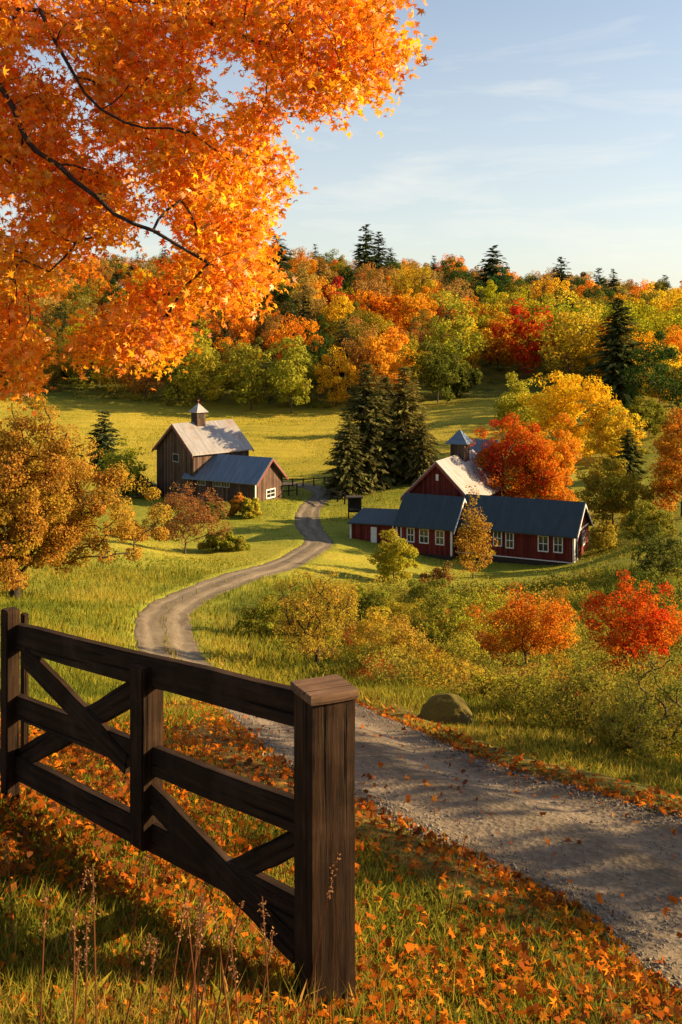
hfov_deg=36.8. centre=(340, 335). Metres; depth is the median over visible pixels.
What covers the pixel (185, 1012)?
tall grass
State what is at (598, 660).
shrub
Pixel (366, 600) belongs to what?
shrub
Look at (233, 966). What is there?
dry grass stalk
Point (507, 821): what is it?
gravel road
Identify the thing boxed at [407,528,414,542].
window
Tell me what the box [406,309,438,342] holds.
broadleaf tree
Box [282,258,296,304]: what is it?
spruce tree
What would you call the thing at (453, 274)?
broadleaf tree
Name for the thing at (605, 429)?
tree
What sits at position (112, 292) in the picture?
broadleaf tree
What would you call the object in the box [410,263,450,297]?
broadleaf tree
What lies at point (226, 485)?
window
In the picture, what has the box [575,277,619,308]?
broadleaf tree
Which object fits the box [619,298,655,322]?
broadleaf tree
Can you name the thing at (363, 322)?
broadleaf tree
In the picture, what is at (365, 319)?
broadleaf tree
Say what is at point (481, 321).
broadleaf tree
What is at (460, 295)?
broadleaf tree
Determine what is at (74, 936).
dry grass stalk
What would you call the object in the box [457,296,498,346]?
maple tree
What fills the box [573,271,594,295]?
broadleaf tree
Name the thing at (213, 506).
shrub
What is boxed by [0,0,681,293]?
sky
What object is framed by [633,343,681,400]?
broadleaf tree
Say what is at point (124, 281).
maple tree
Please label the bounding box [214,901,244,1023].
dry grass stalk
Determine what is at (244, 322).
maple tree
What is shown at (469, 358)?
broadleaf tree
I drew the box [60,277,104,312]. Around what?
broadleaf tree
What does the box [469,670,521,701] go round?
shrub
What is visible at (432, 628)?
shrub
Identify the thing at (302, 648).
shrub
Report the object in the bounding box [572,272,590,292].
broadleaf tree
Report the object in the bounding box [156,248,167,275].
spruce tree
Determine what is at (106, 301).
broadleaf tree
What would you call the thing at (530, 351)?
broadleaf tree
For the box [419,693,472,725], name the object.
boulder
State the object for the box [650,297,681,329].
broadleaf tree
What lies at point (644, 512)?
shrub
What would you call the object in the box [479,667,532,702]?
shrub
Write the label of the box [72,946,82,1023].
dry grass stalk
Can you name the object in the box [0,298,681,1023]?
ground
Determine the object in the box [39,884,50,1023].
dry grass stalk
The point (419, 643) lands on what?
shrub
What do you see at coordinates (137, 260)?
spruce tree
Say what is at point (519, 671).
shrub
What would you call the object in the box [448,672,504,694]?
shrub
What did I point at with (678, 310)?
broadleaf tree
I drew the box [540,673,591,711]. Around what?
shrub
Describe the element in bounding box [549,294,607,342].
broadleaf tree
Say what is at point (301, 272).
broadleaf tree
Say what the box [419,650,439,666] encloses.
shrub
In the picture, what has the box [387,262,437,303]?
broadleaf tree
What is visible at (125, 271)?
broadleaf tree
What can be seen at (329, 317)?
broadleaf tree
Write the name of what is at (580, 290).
maple tree
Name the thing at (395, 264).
broadleaf tree
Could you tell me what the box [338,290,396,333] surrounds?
maple tree
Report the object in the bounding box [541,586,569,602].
shrub
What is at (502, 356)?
tree
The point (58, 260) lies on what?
maple tree
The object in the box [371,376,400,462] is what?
spruce tree
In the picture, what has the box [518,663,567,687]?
shrub
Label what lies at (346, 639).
shrub
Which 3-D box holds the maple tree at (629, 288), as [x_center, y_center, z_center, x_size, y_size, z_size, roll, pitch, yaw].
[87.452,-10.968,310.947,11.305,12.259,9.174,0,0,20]
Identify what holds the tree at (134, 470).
on the ground at (228, 406)
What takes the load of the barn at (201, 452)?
on the ground at (228, 406)
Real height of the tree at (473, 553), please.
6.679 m
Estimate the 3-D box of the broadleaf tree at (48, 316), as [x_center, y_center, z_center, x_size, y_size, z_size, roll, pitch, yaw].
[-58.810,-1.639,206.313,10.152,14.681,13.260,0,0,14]
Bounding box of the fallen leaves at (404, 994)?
[0,693,681,1023]
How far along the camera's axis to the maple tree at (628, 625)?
22.77 m
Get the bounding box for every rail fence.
[282,477,330,485]
[282,483,297,495]
[330,489,344,503]
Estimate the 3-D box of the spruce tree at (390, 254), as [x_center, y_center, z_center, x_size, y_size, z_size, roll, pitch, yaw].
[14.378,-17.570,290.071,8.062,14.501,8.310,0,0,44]
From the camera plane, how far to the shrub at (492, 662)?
20.45 m
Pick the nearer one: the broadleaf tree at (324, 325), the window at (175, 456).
the window at (175, 456)
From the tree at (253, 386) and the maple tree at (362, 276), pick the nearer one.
the tree at (253, 386)
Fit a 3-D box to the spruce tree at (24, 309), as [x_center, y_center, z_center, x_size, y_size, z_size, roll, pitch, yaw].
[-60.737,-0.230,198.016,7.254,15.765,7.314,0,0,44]
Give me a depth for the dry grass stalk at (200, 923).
2.75 m
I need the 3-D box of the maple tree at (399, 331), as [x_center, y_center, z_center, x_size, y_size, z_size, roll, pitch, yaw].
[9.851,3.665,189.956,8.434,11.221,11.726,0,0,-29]
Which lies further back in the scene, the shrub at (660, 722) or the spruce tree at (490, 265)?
the spruce tree at (490, 265)
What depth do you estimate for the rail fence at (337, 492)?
100.15 m
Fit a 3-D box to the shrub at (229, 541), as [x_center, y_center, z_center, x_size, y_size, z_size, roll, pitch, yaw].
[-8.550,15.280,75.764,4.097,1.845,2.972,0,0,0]
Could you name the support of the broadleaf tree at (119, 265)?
on the ground at (228, 406)
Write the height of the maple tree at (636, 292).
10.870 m
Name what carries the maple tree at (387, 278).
on the ground at (228, 406)
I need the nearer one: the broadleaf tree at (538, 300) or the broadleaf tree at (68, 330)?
the broadleaf tree at (68, 330)
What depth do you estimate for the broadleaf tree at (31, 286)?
245.16 m
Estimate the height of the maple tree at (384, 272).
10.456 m
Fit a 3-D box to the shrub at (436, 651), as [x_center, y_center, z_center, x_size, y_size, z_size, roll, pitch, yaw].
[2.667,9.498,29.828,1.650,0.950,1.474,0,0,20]
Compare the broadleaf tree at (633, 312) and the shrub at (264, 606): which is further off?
the broadleaf tree at (633, 312)
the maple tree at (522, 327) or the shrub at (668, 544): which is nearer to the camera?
the shrub at (668, 544)
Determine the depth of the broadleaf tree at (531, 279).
282.03 m
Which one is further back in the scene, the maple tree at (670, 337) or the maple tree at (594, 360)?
the maple tree at (594, 360)
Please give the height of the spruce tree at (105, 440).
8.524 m
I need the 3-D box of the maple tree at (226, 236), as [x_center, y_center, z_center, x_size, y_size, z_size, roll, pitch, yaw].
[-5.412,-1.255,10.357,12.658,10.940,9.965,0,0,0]
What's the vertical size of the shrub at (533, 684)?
1.062 m
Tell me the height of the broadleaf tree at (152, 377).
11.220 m
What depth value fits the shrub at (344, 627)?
41.67 m
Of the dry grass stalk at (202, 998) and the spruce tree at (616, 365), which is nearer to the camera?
the dry grass stalk at (202, 998)
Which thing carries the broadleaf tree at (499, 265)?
on the ground at (228, 406)
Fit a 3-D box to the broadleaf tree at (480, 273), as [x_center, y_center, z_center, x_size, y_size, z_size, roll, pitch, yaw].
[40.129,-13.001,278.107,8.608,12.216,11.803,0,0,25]
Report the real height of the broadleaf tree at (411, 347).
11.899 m
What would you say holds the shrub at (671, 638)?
on the ground at (228, 406)
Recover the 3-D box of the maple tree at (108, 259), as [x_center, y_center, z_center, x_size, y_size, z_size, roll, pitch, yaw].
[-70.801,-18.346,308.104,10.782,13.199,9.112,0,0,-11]
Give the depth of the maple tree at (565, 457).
88.21 m
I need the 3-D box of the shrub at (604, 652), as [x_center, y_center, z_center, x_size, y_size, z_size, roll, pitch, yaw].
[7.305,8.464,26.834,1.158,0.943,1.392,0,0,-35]
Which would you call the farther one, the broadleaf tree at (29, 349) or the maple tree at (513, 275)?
the maple tree at (513, 275)
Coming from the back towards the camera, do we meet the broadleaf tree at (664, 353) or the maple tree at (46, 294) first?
the maple tree at (46, 294)
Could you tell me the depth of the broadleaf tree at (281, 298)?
225.73 m
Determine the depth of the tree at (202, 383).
166.98 m
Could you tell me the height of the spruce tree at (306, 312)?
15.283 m
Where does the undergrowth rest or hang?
on the ground at (228, 406)
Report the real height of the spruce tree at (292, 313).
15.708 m
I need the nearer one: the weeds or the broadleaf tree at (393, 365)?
the weeds
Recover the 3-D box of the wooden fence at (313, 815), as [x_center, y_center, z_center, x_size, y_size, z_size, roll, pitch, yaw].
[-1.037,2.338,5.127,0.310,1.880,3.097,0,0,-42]
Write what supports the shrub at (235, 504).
on the ground at (228, 406)
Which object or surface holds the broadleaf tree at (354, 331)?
on the ground at (228, 406)
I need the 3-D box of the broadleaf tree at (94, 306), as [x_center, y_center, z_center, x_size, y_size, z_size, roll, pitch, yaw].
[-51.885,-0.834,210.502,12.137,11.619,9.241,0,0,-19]
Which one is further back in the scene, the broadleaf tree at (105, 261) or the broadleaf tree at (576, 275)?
the broadleaf tree at (576, 275)
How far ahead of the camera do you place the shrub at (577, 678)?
16.96 m
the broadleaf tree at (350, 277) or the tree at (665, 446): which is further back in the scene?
the broadleaf tree at (350, 277)
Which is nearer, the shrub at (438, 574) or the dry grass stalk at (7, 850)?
the dry grass stalk at (7, 850)
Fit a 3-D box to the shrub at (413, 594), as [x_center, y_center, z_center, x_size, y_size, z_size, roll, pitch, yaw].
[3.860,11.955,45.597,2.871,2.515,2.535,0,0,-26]
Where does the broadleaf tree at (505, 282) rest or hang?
on the ground at (228, 406)
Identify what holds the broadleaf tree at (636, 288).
on the ground at (228, 406)
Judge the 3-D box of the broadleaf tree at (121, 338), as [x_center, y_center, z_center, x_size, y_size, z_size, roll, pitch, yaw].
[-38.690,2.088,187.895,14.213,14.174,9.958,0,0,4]
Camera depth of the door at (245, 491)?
97.68 m
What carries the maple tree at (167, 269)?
on the ground at (228, 406)
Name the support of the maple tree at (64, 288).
on the ground at (228, 406)
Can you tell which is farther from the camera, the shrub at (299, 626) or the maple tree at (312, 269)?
the maple tree at (312, 269)
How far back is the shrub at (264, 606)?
40.40 m
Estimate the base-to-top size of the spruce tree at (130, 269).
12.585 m
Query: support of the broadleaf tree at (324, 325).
on the ground at (228, 406)
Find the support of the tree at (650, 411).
on the ground at (228, 406)
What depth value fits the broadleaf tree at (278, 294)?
240.51 m
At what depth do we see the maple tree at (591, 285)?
261.87 m
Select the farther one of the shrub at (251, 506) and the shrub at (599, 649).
the shrub at (251, 506)
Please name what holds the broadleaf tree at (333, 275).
on the ground at (228, 406)
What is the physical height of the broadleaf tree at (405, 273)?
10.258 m
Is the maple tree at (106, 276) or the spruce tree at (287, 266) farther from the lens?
the maple tree at (106, 276)
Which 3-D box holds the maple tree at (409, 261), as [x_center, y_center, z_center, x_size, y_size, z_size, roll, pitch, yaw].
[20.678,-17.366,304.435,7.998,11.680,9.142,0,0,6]
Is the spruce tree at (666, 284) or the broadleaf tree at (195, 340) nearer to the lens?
the broadleaf tree at (195, 340)
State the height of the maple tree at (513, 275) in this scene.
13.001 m
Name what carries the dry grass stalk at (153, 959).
on the ground at (228, 406)
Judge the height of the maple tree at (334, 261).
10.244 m
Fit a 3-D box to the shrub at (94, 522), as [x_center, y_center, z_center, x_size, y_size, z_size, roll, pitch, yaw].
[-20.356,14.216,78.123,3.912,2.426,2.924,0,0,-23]
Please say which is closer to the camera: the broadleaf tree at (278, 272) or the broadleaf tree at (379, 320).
the broadleaf tree at (379, 320)
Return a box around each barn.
[152,400,287,502]
[347,429,593,564]
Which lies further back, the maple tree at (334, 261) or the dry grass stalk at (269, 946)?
the maple tree at (334, 261)
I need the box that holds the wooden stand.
[346,495,362,516]
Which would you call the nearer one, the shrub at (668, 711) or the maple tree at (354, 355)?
the shrub at (668, 711)
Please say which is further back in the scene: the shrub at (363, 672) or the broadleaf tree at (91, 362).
the broadleaf tree at (91, 362)
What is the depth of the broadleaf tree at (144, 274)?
250.61 m
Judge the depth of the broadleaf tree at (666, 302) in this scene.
221.87 m
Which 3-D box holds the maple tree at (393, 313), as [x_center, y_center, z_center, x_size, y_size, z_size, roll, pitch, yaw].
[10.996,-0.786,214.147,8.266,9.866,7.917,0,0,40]
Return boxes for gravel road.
[133,481,681,997]
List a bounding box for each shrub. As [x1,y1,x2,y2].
[54,507,97,533]
[120,518,157,539]
[121,473,156,497]
[197,501,228,522]
[197,529,252,552]
[228,492,249,515]
[236,591,305,639]
[239,497,261,518]
[267,583,334,613]
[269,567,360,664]
[278,613,317,638]
[297,637,332,661]
[314,619,358,643]
[327,641,391,676]
[334,584,393,620]
[335,626,376,647]
[335,655,360,669]
[341,605,405,660]
[347,652,400,683]
[356,643,430,687]
[359,615,434,672]
[365,528,420,583]
[372,617,427,648]
[382,598,432,628]
[394,632,442,656]
[396,577,461,616]
[400,648,483,693]
[402,586,430,603]
[402,595,462,649]
[405,643,450,659]
[411,663,448,685]
[413,618,443,640]
[417,560,455,594]
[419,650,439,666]
[427,603,453,619]
[429,626,500,676]
[437,649,513,685]
[443,580,517,645]
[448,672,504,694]
[465,632,514,667]
[466,626,494,649]
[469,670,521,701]
[477,587,501,603]
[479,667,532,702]
[485,655,584,719]
[503,666,539,692]
[508,660,533,671]
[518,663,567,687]
[531,659,644,736]
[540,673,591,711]
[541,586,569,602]
[550,652,575,670]
[564,671,600,698]
[573,688,660,729]
[575,667,610,687]
[582,640,595,652]
[584,650,625,668]
[584,697,660,764]
[588,644,615,656]
[588,644,681,753]
[589,644,633,661]
[590,520,618,549]
[591,587,625,606]
[605,680,634,696]
[619,500,678,540]
[628,567,681,616]
[628,630,681,650]
[630,525,681,580]
[655,700,679,726]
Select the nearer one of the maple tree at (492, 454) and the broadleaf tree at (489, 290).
the maple tree at (492, 454)
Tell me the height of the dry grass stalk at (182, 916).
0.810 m
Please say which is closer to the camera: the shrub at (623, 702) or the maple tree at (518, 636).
the shrub at (623, 702)
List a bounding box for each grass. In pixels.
[0,558,681,728]
[0,694,681,1023]
[0,882,487,1023]
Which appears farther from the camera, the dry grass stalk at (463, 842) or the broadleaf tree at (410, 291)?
the broadleaf tree at (410, 291)
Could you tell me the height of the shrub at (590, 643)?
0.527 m
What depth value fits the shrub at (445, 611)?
45.35 m
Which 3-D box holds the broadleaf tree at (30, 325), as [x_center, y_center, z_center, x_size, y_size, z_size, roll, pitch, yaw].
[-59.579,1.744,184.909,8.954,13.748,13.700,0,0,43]
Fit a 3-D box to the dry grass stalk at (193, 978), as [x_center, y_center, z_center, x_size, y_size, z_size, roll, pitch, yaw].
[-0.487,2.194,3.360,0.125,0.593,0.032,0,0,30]
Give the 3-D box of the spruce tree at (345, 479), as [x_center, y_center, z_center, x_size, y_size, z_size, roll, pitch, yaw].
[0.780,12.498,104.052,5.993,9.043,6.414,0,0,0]
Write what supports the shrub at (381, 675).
on the ground at (228, 406)
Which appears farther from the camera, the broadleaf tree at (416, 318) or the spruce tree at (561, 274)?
the spruce tree at (561, 274)
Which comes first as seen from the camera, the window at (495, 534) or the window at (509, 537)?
the window at (509, 537)
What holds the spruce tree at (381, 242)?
on the ground at (228, 406)
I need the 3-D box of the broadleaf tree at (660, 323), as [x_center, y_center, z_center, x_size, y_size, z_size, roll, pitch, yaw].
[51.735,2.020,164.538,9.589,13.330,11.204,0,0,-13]
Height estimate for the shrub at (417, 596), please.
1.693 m
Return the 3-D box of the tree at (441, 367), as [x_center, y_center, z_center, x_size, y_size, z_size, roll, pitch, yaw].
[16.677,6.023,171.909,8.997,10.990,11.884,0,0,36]
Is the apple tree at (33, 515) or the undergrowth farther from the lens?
the undergrowth
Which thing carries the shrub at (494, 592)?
on the ground at (228, 406)
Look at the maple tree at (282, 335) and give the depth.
186.03 m
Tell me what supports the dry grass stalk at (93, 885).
on the ground at (228, 406)
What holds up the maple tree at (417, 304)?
on the ground at (228, 406)
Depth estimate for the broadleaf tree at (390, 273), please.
257.98 m
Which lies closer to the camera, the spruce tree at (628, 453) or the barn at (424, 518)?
the barn at (424, 518)
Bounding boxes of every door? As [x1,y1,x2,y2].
[236,486,249,497]
[371,527,376,542]
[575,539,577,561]
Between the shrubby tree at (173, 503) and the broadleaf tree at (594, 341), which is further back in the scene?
the broadleaf tree at (594, 341)
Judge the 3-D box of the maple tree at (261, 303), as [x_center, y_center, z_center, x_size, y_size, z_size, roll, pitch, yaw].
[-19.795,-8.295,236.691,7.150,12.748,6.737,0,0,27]
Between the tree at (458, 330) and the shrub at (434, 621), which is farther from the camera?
the tree at (458, 330)
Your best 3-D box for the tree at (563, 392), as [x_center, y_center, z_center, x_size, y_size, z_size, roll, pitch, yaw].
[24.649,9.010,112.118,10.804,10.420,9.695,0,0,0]
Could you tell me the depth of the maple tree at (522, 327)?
196.30 m
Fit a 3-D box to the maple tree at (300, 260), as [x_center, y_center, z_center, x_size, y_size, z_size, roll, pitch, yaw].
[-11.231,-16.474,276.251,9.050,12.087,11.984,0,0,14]
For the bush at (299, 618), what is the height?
3.576 m
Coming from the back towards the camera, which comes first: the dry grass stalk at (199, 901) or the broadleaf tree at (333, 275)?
the broadleaf tree at (333, 275)
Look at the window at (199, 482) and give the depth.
100.26 m
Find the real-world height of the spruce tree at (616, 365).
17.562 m
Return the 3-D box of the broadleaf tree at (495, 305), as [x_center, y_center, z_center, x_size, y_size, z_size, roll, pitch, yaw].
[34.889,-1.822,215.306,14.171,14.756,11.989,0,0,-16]
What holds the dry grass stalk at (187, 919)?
on the ground at (228, 406)
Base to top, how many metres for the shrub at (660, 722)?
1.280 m
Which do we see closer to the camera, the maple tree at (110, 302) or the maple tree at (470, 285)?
the maple tree at (110, 302)
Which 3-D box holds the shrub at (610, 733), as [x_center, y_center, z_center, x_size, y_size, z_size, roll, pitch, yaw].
[2.509,3.678,9.176,0.630,0.781,0.874,0,0,0]
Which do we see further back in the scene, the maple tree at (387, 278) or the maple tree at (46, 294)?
the maple tree at (387, 278)
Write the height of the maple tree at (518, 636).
2.615 m
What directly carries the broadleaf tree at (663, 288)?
on the ground at (228, 406)
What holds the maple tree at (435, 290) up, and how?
on the ground at (228, 406)
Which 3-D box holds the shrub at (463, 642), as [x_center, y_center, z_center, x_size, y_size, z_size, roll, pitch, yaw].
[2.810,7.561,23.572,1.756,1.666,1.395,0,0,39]
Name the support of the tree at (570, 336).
on the ground at (228, 406)
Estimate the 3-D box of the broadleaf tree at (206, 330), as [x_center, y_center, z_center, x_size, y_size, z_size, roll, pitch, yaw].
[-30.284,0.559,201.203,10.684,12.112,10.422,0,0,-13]
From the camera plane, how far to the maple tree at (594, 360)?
169.18 m
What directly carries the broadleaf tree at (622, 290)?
on the ground at (228, 406)
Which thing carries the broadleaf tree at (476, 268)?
on the ground at (228, 406)
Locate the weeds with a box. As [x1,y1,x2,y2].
[258,545,681,755]
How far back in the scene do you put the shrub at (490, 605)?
34.96 m
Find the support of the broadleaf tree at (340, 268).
on the ground at (228, 406)
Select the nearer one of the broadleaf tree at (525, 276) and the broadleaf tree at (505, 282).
the broadleaf tree at (505, 282)
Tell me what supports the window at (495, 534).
in the barn at (424, 518)
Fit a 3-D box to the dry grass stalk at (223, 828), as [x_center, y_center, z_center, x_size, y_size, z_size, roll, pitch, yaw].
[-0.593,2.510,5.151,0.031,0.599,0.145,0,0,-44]
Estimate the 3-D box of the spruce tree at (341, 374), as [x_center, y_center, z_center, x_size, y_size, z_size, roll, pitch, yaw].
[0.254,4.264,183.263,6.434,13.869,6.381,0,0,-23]
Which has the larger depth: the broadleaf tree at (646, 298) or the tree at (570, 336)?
the broadleaf tree at (646, 298)
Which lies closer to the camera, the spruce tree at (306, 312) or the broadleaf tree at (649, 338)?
the broadleaf tree at (649, 338)
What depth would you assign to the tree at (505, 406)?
120.40 m
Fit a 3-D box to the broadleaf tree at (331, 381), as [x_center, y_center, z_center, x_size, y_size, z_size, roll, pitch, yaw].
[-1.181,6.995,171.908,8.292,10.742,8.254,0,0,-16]
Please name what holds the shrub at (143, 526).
on the ground at (228, 406)
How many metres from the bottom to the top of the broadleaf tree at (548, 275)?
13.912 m
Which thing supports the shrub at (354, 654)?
on the ground at (228, 406)
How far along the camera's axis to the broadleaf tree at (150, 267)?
265.37 m
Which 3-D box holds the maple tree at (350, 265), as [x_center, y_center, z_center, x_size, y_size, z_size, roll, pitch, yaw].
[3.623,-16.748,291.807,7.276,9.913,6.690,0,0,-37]
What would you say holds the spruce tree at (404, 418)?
on the ground at (228, 406)
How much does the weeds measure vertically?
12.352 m
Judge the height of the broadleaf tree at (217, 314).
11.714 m
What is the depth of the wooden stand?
92.05 m
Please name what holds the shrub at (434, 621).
on the ground at (228, 406)
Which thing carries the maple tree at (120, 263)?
on the ground at (228, 406)
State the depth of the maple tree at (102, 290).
247.32 m
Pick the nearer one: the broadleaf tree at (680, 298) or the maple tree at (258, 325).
the broadleaf tree at (680, 298)
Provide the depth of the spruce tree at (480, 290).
233.26 m
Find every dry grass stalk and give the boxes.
[1,835,14,952]
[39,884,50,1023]
[64,866,90,977]
[67,908,79,1023]
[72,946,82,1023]
[79,914,91,1023]
[90,865,99,1023]
[124,934,151,1023]
[125,854,149,986]
[149,937,160,1023]
[167,890,188,1023]
[175,911,206,1023]
[182,900,198,1015]
[187,920,208,1023]
[191,885,206,1023]
[194,898,205,1023]
[197,957,212,1023]
[209,902,228,1023]
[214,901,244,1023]
[220,807,225,847]
[227,940,239,1023]
[257,896,270,1023]
[258,926,277,1023]
[305,853,340,1023]
[448,835,467,922]
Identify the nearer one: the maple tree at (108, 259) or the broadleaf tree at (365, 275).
the broadleaf tree at (365, 275)
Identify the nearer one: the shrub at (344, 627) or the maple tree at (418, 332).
the shrub at (344, 627)
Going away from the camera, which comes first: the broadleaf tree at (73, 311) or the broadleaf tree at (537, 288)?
the broadleaf tree at (73, 311)
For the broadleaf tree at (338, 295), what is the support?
on the ground at (228, 406)
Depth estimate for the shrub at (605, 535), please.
75.07 m
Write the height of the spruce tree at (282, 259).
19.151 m
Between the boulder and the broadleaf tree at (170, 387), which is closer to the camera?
the boulder
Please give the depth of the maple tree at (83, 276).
266.05 m
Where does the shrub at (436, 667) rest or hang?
on the ground at (228, 406)
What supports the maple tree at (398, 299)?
on the ground at (228, 406)
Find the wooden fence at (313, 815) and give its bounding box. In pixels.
[0,607,358,1013]
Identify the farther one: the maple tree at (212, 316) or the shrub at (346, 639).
the maple tree at (212, 316)
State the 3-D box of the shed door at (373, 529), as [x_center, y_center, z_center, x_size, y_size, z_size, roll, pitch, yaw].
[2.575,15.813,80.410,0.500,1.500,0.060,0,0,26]
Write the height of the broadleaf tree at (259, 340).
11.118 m
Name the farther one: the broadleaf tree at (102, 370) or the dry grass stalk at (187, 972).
the broadleaf tree at (102, 370)
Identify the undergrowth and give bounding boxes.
[0,348,664,421]
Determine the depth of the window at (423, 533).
77.92 m
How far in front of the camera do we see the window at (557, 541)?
74.35 m
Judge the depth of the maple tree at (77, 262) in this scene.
284.87 m
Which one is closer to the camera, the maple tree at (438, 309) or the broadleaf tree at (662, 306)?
the broadleaf tree at (662, 306)
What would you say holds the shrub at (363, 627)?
on the ground at (228, 406)
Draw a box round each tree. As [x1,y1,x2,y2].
[0,0,437,427]
[0,309,42,373]
[0,323,52,381]
[0,393,173,599]
[17,275,46,304]
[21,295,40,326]
[28,321,76,390]
[29,286,67,332]
[31,293,71,355]
[40,277,76,292]
[41,300,76,378]
[48,282,82,309]
[48,294,92,335]
[48,314,98,379]
[53,258,75,276]
[54,258,86,283]
[59,297,94,325]
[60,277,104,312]
[70,261,101,290]
[72,303,97,325]
[76,251,99,269]
[80,410,123,479]
[81,256,114,284]
[81,261,114,291]
[81,275,109,311]
[81,348,106,387]
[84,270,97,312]
[89,328,142,395]
[90,296,134,319]
[91,437,147,495]
[92,253,123,268]
[92,254,126,285]
[100,279,135,316]
[102,311,137,381]
[103,290,131,312]
[110,265,121,287]
[111,254,130,285]
[113,354,169,398]
[114,357,164,389]
[116,271,136,295]
[118,264,137,287]
[123,264,143,282]
[125,257,134,286]
[126,271,173,296]
[127,253,161,276]
[131,268,154,303]
[132,250,142,268]
[134,258,164,279]
[147,481,232,553]
[152,342,204,402]
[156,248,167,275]
[156,264,177,296]
[163,338,230,405]
[176,308,211,346]
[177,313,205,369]
[183,332,210,380]
[189,308,216,346]
[192,341,247,400]
[205,296,250,319]
[205,302,257,349]
[213,308,236,368]
[213,331,260,382]
[217,296,252,339]
[221,342,279,410]
[230,337,278,395]
[246,271,267,317]
[246,301,287,347]
[257,234,296,297]
[257,314,287,358]
[261,266,289,291]
[263,313,323,371]
[264,276,299,321]
[267,335,315,413]
[268,346,319,405]
[271,280,293,307]
[271,300,302,360]
[273,282,333,333]
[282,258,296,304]
[283,260,318,315]
[286,246,313,262]
[288,253,318,291]
[292,252,310,272]
[294,287,316,349]
[295,273,341,332]
[296,315,340,356]
[299,257,330,279]
[299,269,329,292]
[299,334,333,396]
[309,345,359,406]
[311,244,319,258]
[314,276,352,322]
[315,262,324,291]
[317,264,337,284]
[318,248,339,268]
[318,279,354,296]
[319,294,361,341]
[320,414,375,498]
[321,362,410,493]
[323,257,353,291]
[323,316,372,378]
[329,259,343,272]
[331,255,350,265]
[331,321,356,393]
[333,266,367,293]
[334,315,378,364]
[335,301,378,340]
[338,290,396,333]
[341,330,377,393]
[346,224,383,295]
[347,261,387,308]
[349,259,360,274]
[349,265,378,288]
[354,273,397,323]
[354,327,415,392]
[366,315,395,342]
[370,232,391,275]
[371,265,402,284]
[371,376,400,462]
[373,325,422,378]
[375,276,402,310]
[379,308,406,332]
[380,332,431,392]
[380,366,441,485]
[381,259,404,294]
[382,269,405,296]
[383,295,425,338]
[384,248,399,269]
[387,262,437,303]
[392,288,426,334]
[394,265,415,288]
[394,286,446,345]
[396,321,445,371]
[399,258,421,274]
[401,260,413,269]
[404,412,438,484]
[405,338,469,402]
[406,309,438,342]
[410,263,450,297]
[420,291,466,333]
[423,289,488,378]
[425,279,450,315]
[429,256,440,290]
[433,277,475,320]
[435,253,468,283]
[436,254,469,293]
[438,291,468,320]
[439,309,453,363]
[441,315,495,371]
[445,361,482,397]
[447,271,485,307]
[452,484,498,578]
[454,306,497,359]
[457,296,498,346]
[457,583,579,667]
[463,272,478,297]
[465,266,478,278]
[468,412,563,498]
[471,245,513,307]
[471,279,505,315]
[475,269,503,282]
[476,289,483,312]
[479,285,544,348]
[479,292,542,348]
[480,311,519,370]
[483,262,512,280]
[483,297,556,378]
[484,268,530,300]
[492,371,548,445]
[497,266,519,288]
[502,286,529,320]
[506,278,533,320]
[514,273,532,284]
[514,412,584,501]
[516,323,546,370]
[517,370,621,458]
[523,271,540,281]
[523,276,537,285]
[527,293,547,320]
[528,267,576,293]
[529,289,606,378]
[530,274,573,305]
[530,293,563,361]
[539,274,570,292]
[541,286,576,341]
[546,257,576,292]
[547,299,599,373]
[548,268,572,280]
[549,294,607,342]
[562,326,603,377]
[570,285,587,294]
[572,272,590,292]
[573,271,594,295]
[573,457,657,526]
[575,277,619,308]
[577,280,603,300]
[579,297,650,409]
[579,569,681,679]
[580,291,611,308]
[581,398,647,458]
[582,293,611,315]
[587,319,636,376]
[590,268,609,300]
[590,318,636,371]
[591,297,656,341]
[601,292,626,306]
[602,278,621,299]
[604,269,625,300]
[605,284,628,297]
[605,428,649,480]
[607,444,652,456]
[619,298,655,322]
[620,280,630,292]
[621,330,681,413]
[622,279,638,295]
[623,307,681,360]
[624,396,671,435]
[625,279,654,302]
[626,282,674,309]
[627,330,661,360]
[628,286,643,301]
[632,321,651,336]
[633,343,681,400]
[639,281,681,311]
[639,361,681,405]
[645,278,670,291]
[646,407,681,516]
[648,288,681,330]
[650,287,681,315]
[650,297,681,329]
[651,286,675,302]
[656,300,681,335]
[657,324,681,364]
[662,276,671,292]
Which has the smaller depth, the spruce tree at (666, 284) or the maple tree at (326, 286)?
the maple tree at (326, 286)
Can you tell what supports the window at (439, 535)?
in the barn at (424, 518)
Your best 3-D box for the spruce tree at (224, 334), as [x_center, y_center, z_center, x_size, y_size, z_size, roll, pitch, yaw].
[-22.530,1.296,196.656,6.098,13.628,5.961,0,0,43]
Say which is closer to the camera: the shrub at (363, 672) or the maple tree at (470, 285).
the shrub at (363, 672)
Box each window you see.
[173,453,178,461]
[197,480,205,485]
[213,482,220,486]
[221,482,229,487]
[266,488,274,498]
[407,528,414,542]
[419,529,428,543]
[435,530,443,544]
[493,532,501,546]
[505,533,513,548]
[538,536,548,551]
[553,537,562,552]
[582,530,584,545]
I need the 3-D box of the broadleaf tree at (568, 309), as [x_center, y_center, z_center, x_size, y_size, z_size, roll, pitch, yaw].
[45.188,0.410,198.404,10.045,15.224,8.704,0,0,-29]
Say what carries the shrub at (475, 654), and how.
on the ground at (228, 406)

